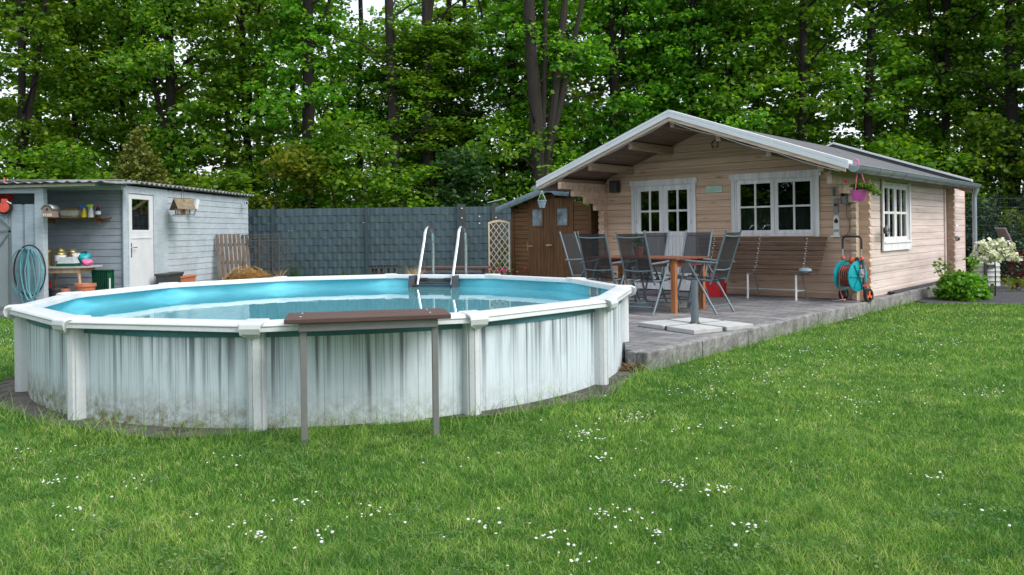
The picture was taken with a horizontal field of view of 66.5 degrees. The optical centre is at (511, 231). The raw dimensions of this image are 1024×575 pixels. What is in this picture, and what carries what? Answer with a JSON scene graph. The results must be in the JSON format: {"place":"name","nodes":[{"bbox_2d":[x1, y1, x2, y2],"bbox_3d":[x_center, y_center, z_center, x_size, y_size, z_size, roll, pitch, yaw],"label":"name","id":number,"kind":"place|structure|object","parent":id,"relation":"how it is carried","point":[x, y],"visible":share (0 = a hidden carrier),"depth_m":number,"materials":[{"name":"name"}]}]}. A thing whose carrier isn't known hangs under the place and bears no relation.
{"place":"outdoors","nodes":[
{"label":"outdoors","id":0,"kind":"place"},
{"bbox_2d":[0,297,1023,574],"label":"lawn","id":1,"kind":"structure","parent":0,"point":[600,499],"depth_m":3.87,"materials":[{"name":"plant"}]},
{"bbox_2d":[0,217,12,317],"bbox_3d":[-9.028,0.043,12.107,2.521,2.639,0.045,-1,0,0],"label":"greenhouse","id":2,"kind":"object","parent":1,"relation":"on","point":[6,298],"visible":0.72,"depth_m":12.11,"materials":[{"name":"glass"}]},
{"bbox_2d":[0,179,253,291],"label":"garden shed","id":3,"kind":"structure","parent":1,"relation":"on","point":[143,235],"depth_m":14.70,"materials":[{"name":"light grey painted wood"},{"name":"white paint"},{"name":"corrugated roofing"}]},
{"bbox_2d":[129,194,153,286],"bbox_3d":[-6.912,0.311,14.581,0.099,1.990,0.866,-1,0,3],"label":"door","id":4,"kind":"structure","parent":3,"relation":"in","point":[141,259],"depth_m":14.58,"materials":[{"name":"white paint"}]},
{"bbox_2d":[170,184,195,214],"bbox_3d":[-6.538,-0.629,15.484,0.340,0.624,0.540,-1,0,-40],"label":"bird feeder","id":5,"kind":"object","parent":3,"relation":"attached to","point":[180,206],"visible":1,"depth_m":15.42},
{"bbox_2d":[154,272,183,283],"bbox_3d":[-6.647,1.070,15.154,0.250,0.525,0.760,-1,0,0],"label":"plant trough","id":6,"kind":"object","parent":1,"relation":"on","point":[168,277],"visible":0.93,"depth_m":14.90,"materials":[{"name":"grey plastic"}]},
{"bbox_2d":[215,234,250,279],"bbox_3d":[-6.296,0.694,17.666,0.724,1.283,0.389,-1,0,-33],"label":"wooden pallet","id":7,"kind":"object","parent":1,"relation":"on","point":[240,260],"visible":0.62,"depth_m":17.68,"materials":[{"name":"wood"}]},
{"bbox_2d":[224,265,271,279],"bbox_3d":[-5.656,1.025,16.592,1.378,0.636,1.144,-1,0,0],"label":"straw heap","id":8,"kind":"object","parent":1,"relation":"on","point":[247,274],"visible":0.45,"depth_m":16.43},
{"bbox_2d":[242,234,293,277],"bbox_3d":[-5.734,0.694,18.398,0.912,1.255,1.013,-1,0,0],"label":"wire mesh","id":9,"kind":"object","parent":1,"relation":"on","point":[268,260],"visible":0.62,"depth_m":17.90,"materials":[{"name":"metal"}]},
{"bbox_2d":[3,273,635,431],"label":"swimming pool","id":10,"kind":"structure","parent":1,"relation":"on","point":[162,370],"depth_m":5.23,"materials":[{"name":"white plastic"}]},
{"bbox_2d":[65,286,594,319],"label":"water","id":11,"kind":"structure","parent":10,"relation":"in","point":[276,304],"depth_m":8.03,"materials":[{"name":"liquid"}]},
{"bbox_2d":[408,226,467,287],"bbox_3d":[-0.941,0.584,10.254,0.616,1.316,0.801,-1,0,15],"label":"pool ladder","id":12,"kind":"object","parent":10,"relation":"attached to","point":[415,280],"visible":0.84,"depth_m":10.15,"materials":[{"name":"metal"}]},
{"bbox_2d":[0,357,640,437],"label":"pool edging","id":13,"kind":"object","parent":1,"relation":"on","point":[7,385],"visible":0.17,"depth_m":5.51,"materials":[{"name":"stone"}]},
{"bbox_2d":[284,308,450,444],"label":"platform","id":14,"kind":"structure","parent":1,"relation":"on","point":[306,322],"depth_m":4.70,"materials":[{"name":"wood"}]},
{"bbox_2d":[422,266,492,273],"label":"platform","id":15,"kind":"structure","parent":1,"relation":"on","point":[459,269],"depth_m":11.13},
{"bbox_2d":[488,220,509,274],"bbox_3d":[-0.262,0.508,16.150,0.450,1.490,0.032,-1,0,4],"label":"trellis","id":16,"kind":"object","parent":1,"relation":"on","point":[489,230],"visible":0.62,"depth_m":16.14,"materials":[{"name":"brown wood"}]},
{"bbox_2d":[2,310,1011,574],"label":"daisies","id":17,"kind":"object","parent":1,"relation":"on","point":[590,456],"visible":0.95,"depth_m":3.61,"materials":[{"name":"white plant"}]},
{"bbox_2d":[0,307,1023,574],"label":"clover","id":18,"kind":"object","parent":1,"relation":"on","point":[456,569],"visible":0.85,"depth_m":3.33,"materials":[{"name":"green plant"}]},
{"bbox_2d":[487,190,613,279],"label":"tool shed","id":19,"kind":"structure","parent":1,"relation":"on","point":[537,248],"depth_m":15.68,"materials":[{"name":"brown wood"}]},
{"bbox_2d":[527,198,550,276],"bbox_3d":[0.541,0.223,15.801,0.583,1.760,0.032,-1,0,42],"label":"door","id":20,"kind":"structure","parent":19,"relation":"in","point":[538,219],"depth_m":15.80,"materials":[{"name":"wood"}]},
{"bbox_2d":[550,197,573,277],"bbox_3d":[0.981,0.218,15.411,0.583,1.760,0.032,-1,0,42],"label":"door","id":21,"kind":"structure","parent":19,"relation":"in","point":[561,209],"depth_m":15.43,"materials":[{"name":"wood"}]},
{"bbox_2d":[627,285,938,371],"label":"patio kerb","id":22,"kind":"structure","parent":1,"relation":"on","point":[688,348],"depth_m":8.49,"materials":[{"name":"concrete"}]},
{"bbox_2d":[0,0,1023,222],"label":"sky","id":23,"kind":"structure","parent":0,"point":[377,4],"materials":[{"name":"white"}]},
{"bbox_2d":[270,250,1021,275],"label":"forest floor","id":24,"kind":"structure","parent":0,"point":[448,273],"depth_m":23.53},
{"bbox_2d":[0,130,16,179],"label":"understory bush","id":25,"kind":"object","parent":24,"relation":"on","point":[4,139],"visible":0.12,"depth_m":23.08,"materials":[{"name":"green plant"}]},
{"bbox_2d":[0,140,114,179],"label":"understory bush","id":26,"kind":"object","parent":24,"relation":"on","point":[37,159],"visible":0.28,"depth_m":22.17,"materials":[{"name":"green plant"}]},
{"bbox_2d":[0,2,119,178],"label":"broadleaf tree","id":27,"kind":"object","parent":24,"relation":"on","point":[8,70],"visible":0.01,"depth_m":28.84,"materials":[{"name":"green plant"}]},
{"bbox_2d":[0,0,135,179],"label":"broadleaf tree","id":28,"kind":"object","parent":24,"relation":"on","point":[53,88],"visible":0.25,"depth_m":25.13,"materials":[{"name":"green plant"}]},
{"bbox_2d":[0,0,137,179],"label":"broadleaf tree","id":29,"kind":"object","parent":24,"relation":"on","point":[23,127],"visible":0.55,"depth_m":24.00,"materials":[{"name":"green plant"}]},
{"bbox_2d":[37,0,197,177],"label":"broadleaf tree","id":30,"kind":"object","parent":24,"relation":"on","point":[120,117],"visible":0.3,"depth_m":25.50,"materials":[{"name":"green plant"}]},
{"bbox_2d":[56,0,213,179],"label":"broadleaf tree","id":31,"kind":"object","parent":24,"relation":"on","point":[126,35],"visible":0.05,"depth_m":29.01,"materials":[{"name":"green plant"}]},
{"bbox_2d":[106,124,176,184],"bbox_3d":[-9.998,-0.711,21.079,3.782,4.383,3.923,-1,0,0],"label":"conifer","id":32,"kind":"object","parent":24,"relation":"on","point":[151,164],"visible":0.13,"depth_m":20.79,"materials":[{"name":"green plant"}]},
{"bbox_2d":[89,0,259,190],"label":"broadleaf tree","id":33,"kind":"object","parent":24,"relation":"on","point":[174,156],"visible":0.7,"depth_m":24.45,"materials":[{"name":"green plant"}]},
{"bbox_2d":[160,166,277,216],"bbox_3d":[-8.398,-0.257,22.052,3.753,3.248,3.408,-1,0,0],"label":"understory bush","id":34,"kind":"object","parent":24,"relation":"on","point":[228,175],"visible":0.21,"depth_m":22.00,"materials":[{"name":"green plant"}]},
{"bbox_2d":[147,0,290,268],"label":"broadleaf tree","id":35,"kind":"object","parent":24,"relation":"on","point":[227,163],"visible":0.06,"depth_m":28.58,"materials":[{"name":"green plant"}]},
{"bbox_2d":[151,0,315,268],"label":"broadleaf tree","id":36,"kind":"object","parent":24,"relation":"on","point":[224,75],"visible":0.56,"depth_m":24.81,"materials":[{"name":"green plant"}]},
{"bbox_2d":[192,2,315,205],"bbox_3d":[-11.468,-5.021,34.804,5.856,12.974,5.352,-1,0,0],"label":"broadleaf tree","id":37,"kind":"object","parent":24,"relation":"on","point":[268,154],"visible":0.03,"depth_m":34.32,"materials":[{"name":"green plant"}]},
{"bbox_2d":[241,140,341,267],"bbox_3d":[-6.293,-0.637,22.449,3.637,3.955,3.417,-1,0,22],"label":"understory bush","id":38,"kind":"object","parent":24,"relation":"on","point":[281,157],"visible":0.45,"depth_m":22.25,"materials":[{"name":"green plant"}]},
{"bbox_2d":[229,0,365,260],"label":"broadleaf tree","id":39,"kind":"object","parent":24,"relation":"on","point":[296,122],"visible":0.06,"depth_m":28.92,"materials":[{"name":"green plant"}]},
{"bbox_2d":[230,0,386,260],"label":"broadleaf tree","id":40,"kind":"object","parent":24,"relation":"on","point":[307,39],"visible":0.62,"depth_m":23.97,"materials":[{"name":"green plant"}]},
{"bbox_2d":[284,0,387,207],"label":"broadleaf tree","id":41,"kind":"object","parent":24,"relation":"on","point":[319,98],"visible":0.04,"depth_m":34.45,"materials":[{"name":"green plant"}]},
{"bbox_2d":[291,110,403,274],"bbox_3d":[-4.776,-1.064,23.103,3.732,4.770,3.226,-1,0,43],"label":"understory bush","id":42,"kind":"object","parent":24,"relation":"on","point":[330,128],"visible":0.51,"depth_m":22.50,"materials":[{"name":"green plant"}]},
{"bbox_2d":[297,0,422,237],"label":"broadleaf tree","id":43,"kind":"object","parent":24,"relation":"on","point":[359,104],"visible":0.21,"depth_m":25.66,"materials":[{"name":"green plant"}]},
{"bbox_2d":[229,204,511,276],"bbox_3d":[-3.280,0.311,19.970,8.818,1.960,0.080,-1,0,0],"label":"privacy fence","id":44,"kind":"object","parent":24,"relation":"on","point":[366,248],"visible":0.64,"depth_m":20.00,"materials":[{"name":"stone"}]},
{"bbox_2d":[349,163,453,266],"bbox_3d":[-2.987,-0.295,21.838,3.459,3.188,3.577,-1,0,0],"label":"understory bush","id":45,"kind":"object","parent":24,"relation":"on","point":[404,182],"visible":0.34,"depth_m":21.75,"materials":[{"name":"green plant"}]},
{"bbox_2d":[327,0,484,258],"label":"broadleaf tree","id":46,"kind":"object","parent":24,"relation":"on","point":[393,125],"visible":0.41,"depth_m":23.96,"materials":[{"name":"green plant"}]},
{"bbox_2d":[365,0,486,204],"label":"broadleaf tree","id":47,"kind":"object","parent":24,"relation":"on","point":[414,8],"visible":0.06,"depth_m":34.37,"materials":[{"name":"green plant"}]},
{"bbox_2d":[352,0,507,250],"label":"broadleaf tree","id":48,"kind":"object","parent":24,"relation":"on","point":[427,20],"visible":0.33,"depth_m":24.38,"materials":[{"name":"green plant"}]},
{"bbox_2d":[372,0,515,204],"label":"broadleaf tree","id":49,"kind":"object","parent":24,"relation":"on","point":[448,15],"visible":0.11,"depth_m":25.32,"materials":[{"name":"green plant"}]},
{"bbox_2d":[420,144,510,258],"bbox_3d":[-1.512,-0.637,22.549,3.320,3.835,3.379,-1,0,0],"label":"understory bush","id":50,"kind":"object","parent":24,"relation":"on","point":[455,154],"visible":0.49,"depth_m":22.11,"materials":[{"name":"green plant"}]},
{"bbox_2d":[406,0,526,265],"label":"broadleaf tree","id":51,"kind":"object","parent":24,"relation":"on","point":[466,13],"visible":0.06,"depth_m":28.31,"materials":[{"name":"green plant"}]},
{"bbox_2d":[461,114,576,250],"bbox_3d":[0.272,-1.127,23.036,3.734,4.770,3.226,-1,0,0],"label":"understory bush","id":52,"kind":"object","parent":24,"relation":"on","point":[490,134],"visible":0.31,"depth_m":22.75,"materials":[{"name":"green plant"}]},
{"bbox_2d":[449,0,596,200],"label":"broadleaf tree","id":53,"kind":"object","parent":24,"relation":"on","point":[511,71],"visible":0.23,"depth_m":24.31,"materials":[{"name":"green plant"}]},
{"bbox_2d":[455,0,618,213],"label":"broadleaf tree","id":54,"kind":"object","parent":24,"relation":"on","point":[536,98],"visible":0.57,"depth_m":23.16,"materials":[{"name":"green plant"}]},
{"bbox_2d":[480,0,620,205],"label":"broadleaf tree","id":55,"kind":"object","parent":24,"relation":"on","point":[588,82],"visible":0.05,"depth_m":29.28,"materials":[{"name":"green plant"}]},
{"bbox_2d":[538,0,707,229],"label":"broadleaf tree","id":56,"kind":"object","parent":24,"relation":"on","point":[594,12],"visible":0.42,"depth_m":24.60,"materials":[{"name":"green plant"}]},
{"bbox_2d":[568,0,715,229],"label":"broadleaf tree","id":57,"kind":"object","parent":24,"relation":"on","point":[633,74],"visible":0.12,"depth_m":25.89,"materials":[{"name":"green plant"}]},
{"bbox_2d":[602,1,746,229],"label":"broadleaf tree","id":58,"kind":"object","parent":24,"relation":"on","point":[715,57],"visible":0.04,"depth_m":27.55,"materials":[{"name":"green plant"}]},
{"bbox_2d":[603,0,747,217],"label":"broadleaf tree","id":59,"kind":"object","parent":24,"relation":"on","point":[690,37],"visible":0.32,"depth_m":24.74,"materials":[{"name":"green plant"}]},
{"bbox_2d":[622,0,751,121],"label":"broadleaf tree","id":60,"kind":"object","parent":24,"relation":"on","point":[700,22],"visible":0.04,"depth_m":26.99,"materials":[{"name":"green plant"}]},
{"bbox_2d":[714,107,781,132],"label":"understory bush","id":61,"kind":"object","parent":24,"relation":"on","point":[752,122],"visible":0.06,"depth_m":22.22,"materials":[{"name":"green plant"}]},
{"bbox_2d":[675,0,839,138],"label":"broadleaf tree","id":62,"kind":"object","parent":24,"relation":"on","point":[767,17],"visible":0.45,"depth_m":23.68,"materials":[{"name":"green plant"}]},
{"bbox_2d":[680,0,835,137],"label":"broadleaf tree","id":63,"kind":"object","parent":24,"relation":"on","point":[779,92],"visible":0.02,"depth_m":27.76,"materials":[{"name":"green plant"}]},
{"bbox_2d":[698,0,863,145],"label":"broadleaf tree","id":64,"kind":"object","parent":24,"relation":"on","point":[803,23],"visible":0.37,"depth_m":23.61,"materials":[{"name":"green plant"}]},
{"bbox_2d":[750,0,895,146],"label":"broadleaf tree","id":65,"kind":"object","parent":24,"relation":"on","point":[840,117],"visible":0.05,"depth_m":29.15,"materials":[{"name":"green plant"}]},
{"bbox_2d":[781,0,945,162],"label":"broadleaf tree","id":66,"kind":"object","parent":24,"relation":"on","point":[876,43],"visible":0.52,"depth_m":23.94,"materials":[{"name":"green plant"}]},
{"bbox_2d":[845,1,988,204],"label":"broadleaf tree","id":67,"kind":"object","parent":24,"relation":"on","point":[909,28],"visible":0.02,"depth_m":30.14,"materials":[{"name":"green plant"}]},
{"bbox_2d":[865,132,982,197],"bbox_3d":[11.667,-0.888,22.587,3.764,4.009,3.296,-1,0,0],"label":"understory bush","id":68,"kind":"object","parent":24,"relation":"on","point":[905,146],"visible":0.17,"depth_m":22.23,"materials":[{"name":"green plant"}]},
{"bbox_2d":[855,0,1005,231],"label":"broadleaf tree","id":69,"kind":"object","parent":24,"relation":"on","point":[946,62],"visible":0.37,"depth_m":24.97,"materials":[{"name":"green plant"}]},
{"bbox_2d":[878,0,1023,234],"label":"broadleaf tree","id":70,"kind":"object","parent":24,"relation":"on","point":[985,50],"visible":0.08,"depth_m":25.88,"materials":[{"name":"green plant"}]},
{"bbox_2d":[914,0,1023,222],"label":"broadleaf tree","id":71,"kind":"object","parent":24,"relation":"on","point":[1012,52],"visible":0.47,"depth_m":23.78,"materials":[{"name":"green plant"}]},
{"bbox_2d":[929,0,1023,192],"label":"broadleaf tree","id":72,"kind":"object","parent":24,"relation":"on","point":[1000,27],"visible":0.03,"depth_m":29.32,"materials":[{"name":"green plant"}]},
{"bbox_2d":[940,107,1023,261],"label":"understory bush","id":73,"kind":"object","parent":24,"relation":"on","point":[978,124],"visible":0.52,"depth_m":22.69,"materials":[{"name":"green plant"}]},
{"bbox_2d":[973,0,1023,222],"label":"broadleaf tree","id":74,"kind":"object","parent":24,"relation":"on","point":[1003,81],"visible":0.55,"depth_m":23.21,"materials":[{"name":"green plant"}]},
{"bbox_2d":[623,289,886,362],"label":"patio","id":75,"kind":"structure","parent":0,"point":[756,309],"depth_m":10.14,"materials":[{"name":"stone"}]},
{"bbox_2d":[559,231,616,281],"bbox_3d":[1.158,0.541,11.558,0.820,1.084,0.524,-1,0,36],"label":"patio chair","id":76,"kind":"object","parent":75,"relation":"on","point":[571,246],"visible":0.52,"depth_m":11.70,"materials":[{"name":"fabric"}]},
{"bbox_2d":[577,231,636,301],"bbox_3d":[1.282,0.540,10.516,0.524,1.084,0.820,-1,0,38],"label":"patio chair","id":77,"kind":"object","parent":75,"relation":"on","point":[596,262],"visible":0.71,"depth_m":10.29,"materials":[{"name":"fabric"}]},
{"bbox_2d":[618,230,669,301],"bbox_3d":[1.948,0.531,11.575,0.524,1.084,0.820,-1,0,42],"label":"patio chair","id":78,"kind":"object","parent":75,"relation":"on","point":[657,243],"visible":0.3,"depth_m":11.74,"materials":[{"name":"fabric"}]},
{"bbox_2d":[615,231,679,315],"bbox_3d":[1.760,0.534,10.154,0.524,1.084,0.820,-1,0,42],"label":"patio chair","id":79,"kind":"object","parent":75,"relation":"on","point":[636,263],"visible":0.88,"depth_m":9.95,"materials":[{"name":"grey metal"}]},
{"bbox_2d":[610,255,708,313],"bbox_3d":[1.857,0.709,10.829,1.480,0.715,0.874,-1,0,42],"label":"garden table","id":80,"kind":"object","parent":75,"relation":"on","point":[675,262],"visible":0.48,"depth_m":10.28,"materials":[{"name":"brown wood"}]},
{"bbox_2d":[638,320,690,329],"bbox_3d":[1.702,1.043,8.713,0.410,0.048,0.410,-1,0,-31],"label":"concrete slab","id":81,"kind":"object","parent":75,"relation":"on","point":[659,324],"depth_m":8.63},
{"bbox_2d":[657,230,712,308],"bbox_3d":[2.482,0.525,11.123,0.524,1.084,0.820,-1,0,42],"label":"patio chair","id":82,"kind":"object","parent":75,"relation":"on","point":[696,243],"visible":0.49,"depth_m":11.33,"materials":[{"name":"fabric"}]},
{"bbox_2d":[667,324,721,334],"bbox_3d":[1.944,1.040,8.310,0.410,0.048,0.410,-1,0,-31],"label":"concrete slab","id":83,"kind":"object","parent":75,"relation":"on","point":[693,329],"depth_m":8.21,"materials":[{"name":"concrete"}]},
{"bbox_2d":[665,280,724,330],"bbox_3d":[2.021,0.803,8.632,0.620,0.516,0.620,-1,0,14],"label":"umbrella stand","id":84,"kind":"object","parent":75,"relation":"on","point":[694,304],"visible":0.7,"depth_m":8.60,"materials":[{"name":"grey metal"}]},
{"bbox_2d":[670,229,741,314],"bbox_3d":[2.551,0.524,10.232,0.820,1.084,0.524,-1,0,42],"label":"patio chair","id":85,"kind":"object","parent":75,"relation":"on","point":[723,261],"visible":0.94,"depth_m":10.08,"materials":[{"name":"black fabric"}]},
{"bbox_2d":[705,278,726,296],"bbox_3d":[3.252,0.899,12.604,0.340,0.300,0.260,-1,0,42],"label":"red crate","id":86,"kind":"object","parent":75,"relation":"on","point":[713,289],"visible":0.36,"depth_m":12.48,"materials":[{"name":"plastic"}]},
{"bbox_2d":[699,321,752,330],"bbox_3d":[2.346,1.035,8.552,0.410,0.048,0.410,-1,0,-31],"label":"concrete slab","id":87,"kind":"object","parent":75,"relation":"on","point":[729,325],"depth_m":8.45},
{"bbox_2d":[532,110,981,300],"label":"cottage","id":88,"kind":"structure","parent":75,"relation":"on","point":[665,168],"depth_m":13.16,"materials":[{"name":"brown wood"}]},
{"bbox_2d":[630,177,696,290],"bbox_3d":[2.697,0.069,13.845,1.360,1.975,0.139,-1,0,42],"label":"door","id":89,"kind":"structure","parent":88,"relation":"in","point":[676,238],"depth_m":13.79,"materials":[{"name":"white paint"}]},
{"bbox_2d":[729,169,821,236],"bbox_3d":[4.260,-0.413,12.556,1.520,1.070,0.270,-1,0,42],"label":"window","id":90,"kind":"structure","parent":88,"relation":"in","point":[773,221],"depth_m":12.50,"materials":[{"name":"white paint"}]},
{"bbox_2d":[844,158,882,200],"bbox_3d":[4.729,-0.699,10.474,0.531,0.580,0.331,-1,0,42],"label":"hanging basket","id":91,"kind":"object","parent":88,"relation":"hanging from","point":[857,194],"visible":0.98,"depth_m":10.46,"materials":[{"name":"plastic"}]},
{"bbox_2d":[880,179,911,250],"bbox_3d":[6.336,-0.259,12.926,0.140,1.140,1.540,-1,0,42],"label":"window","id":92,"kind":"structure","parent":88,"relation":"in","point":[896,197],"depth_m":12.93,"materials":[{"name":"white paint"}]},
{"bbox_2d":[707,237,827,300],"bbox_3d":[3.805,0.570,12.319,2.150,0.956,0.523,-1,0,42],"label":"garden bench","id":93,"kind":"object","parent":75,"relation":"on","point":[763,267],"visible":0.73,"depth_m":12.17,"materials":[{"name":"brown wood"}]},
{"bbox_2d":[831,236,873,302],"bbox_3d":[4.932,0.546,11.341,0.458,0.965,0.485,-1,0,-33],"label":"hose reel","id":94,"kind":"object","parent":75,"relation":"on","point":[847,275],"visible":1,"depth_m":11.27,"materials":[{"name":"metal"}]},
{"bbox_2d":[916,274,1023,303],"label":"gravel bed","id":95,"kind":"object","parent":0,"point":[1005,294],"visible":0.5,"depth_m":13.31,"materials":[{"name":"gravel"}]},
{"bbox_2d":[927,258,954,298],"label":"young shrub","id":96,"kind":"object","parent":95,"relation":"on","point":[940,275],"visible":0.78,"depth_m":13.15,"materials":[{"name":"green plant"}]},
{"bbox_2d":[932,269,994,301],"bbox_3d":[7.560,0.932,13.090,0.923,0.623,0.830,-1,0,-38],"label":"hydrangea bush","id":97,"kind":"object","parent":95,"relation":"on","point":[967,286],"visible":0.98,"depth_m":12.90,"materials":[{"name":"green plant"}]},
{"bbox_2d":[971,261,1000,288],"bbox_3d":[9.282,0.807,15.296,0.510,0.653,0.517,-1,0,0],"label":"water tank","id":98,"kind":"object","parent":95,"relation":"on","point":[988,269],"visible":0.38,"depth_m":15.07,"materials":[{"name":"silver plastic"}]},
{"bbox_2d":[963,195,1023,278],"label":"wire fence","id":99,"kind":"object","parent":95,"relation":"on","point":[994,207],"visible":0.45,"depth_m":17.60,"materials":[{"name":"metal"}]},
{"bbox_2d":[965,200,1023,278],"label":"dark conifer","id":100,"kind":"object","parent":95,"relation":"on","point":[1019,246],"visible":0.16,"depth_m":17.92,"materials":[{"name":"green plant"}]},
{"bbox_2d":[969,237,1023,295],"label":"standard willow","id":101,"kind":"object","parent":95,"relation":"on","point":[991,250],"visible":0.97,"depth_m":13.64,"materials":[{"name":"grey plant"}]},
{"bbox_2d":[1000,249,1023,287],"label":"red shrub","id":102,"kind":"object","parent":95,"relation":"on","point":[1011,267],"visible":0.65,"depth_m":15.19,"materials":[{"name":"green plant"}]},
{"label":"path","id":103,"kind":"structure","parent":0,"visible":0},
{"bbox_2d":[0,180,138,299],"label":"lean to","id":104,"kind":"object","parent":103,"relation":"on","point":[39,190],"visible":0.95,"depth_m":12.92,"materials":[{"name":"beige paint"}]},
{"bbox_2d":[0,204,35,303],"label":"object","id":105,"kind":"object","parent":104,"relation":"attached to","point":[19,219],"visible":0.39,"depth_m":12.98,"materials":[{"name":"wood"}]},
{"bbox_2d":[12,244,45,302],"bbox_3d":[-7.987,0.772,12.839,0.596,1.109,0.201,-1,0,0],"label":"garden hose","id":106,"kind":"object","parent":105,"relation":"hanging from","point":[24,251],"visible":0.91,"depth_m":12.83,"materials":[{"name":"teal plastic"}]},
{"bbox_2d":[48,265,102,286],"bbox_3d":[-7.635,0.973,13.450,0.870,0.749,0.560,-1,0,0],"label":"work table","id":107,"kind":"object","parent":103,"relation":"on","point":[78,270],"visible":0.53,"depth_m":13.21,"materials":[{"name":"brown wood"}]},
{"bbox_2d":[92,269,113,289],"bbox_3d":[-7.130,0.989,13.605,0.340,0.640,0.140,-1,0,12],"label":"green crate","id":108,"kind":"object","parent":103,"relation":"on","point":[100,277],"visible":0.56,"depth_m":13.55,"materials":[{"name":"plastic"}]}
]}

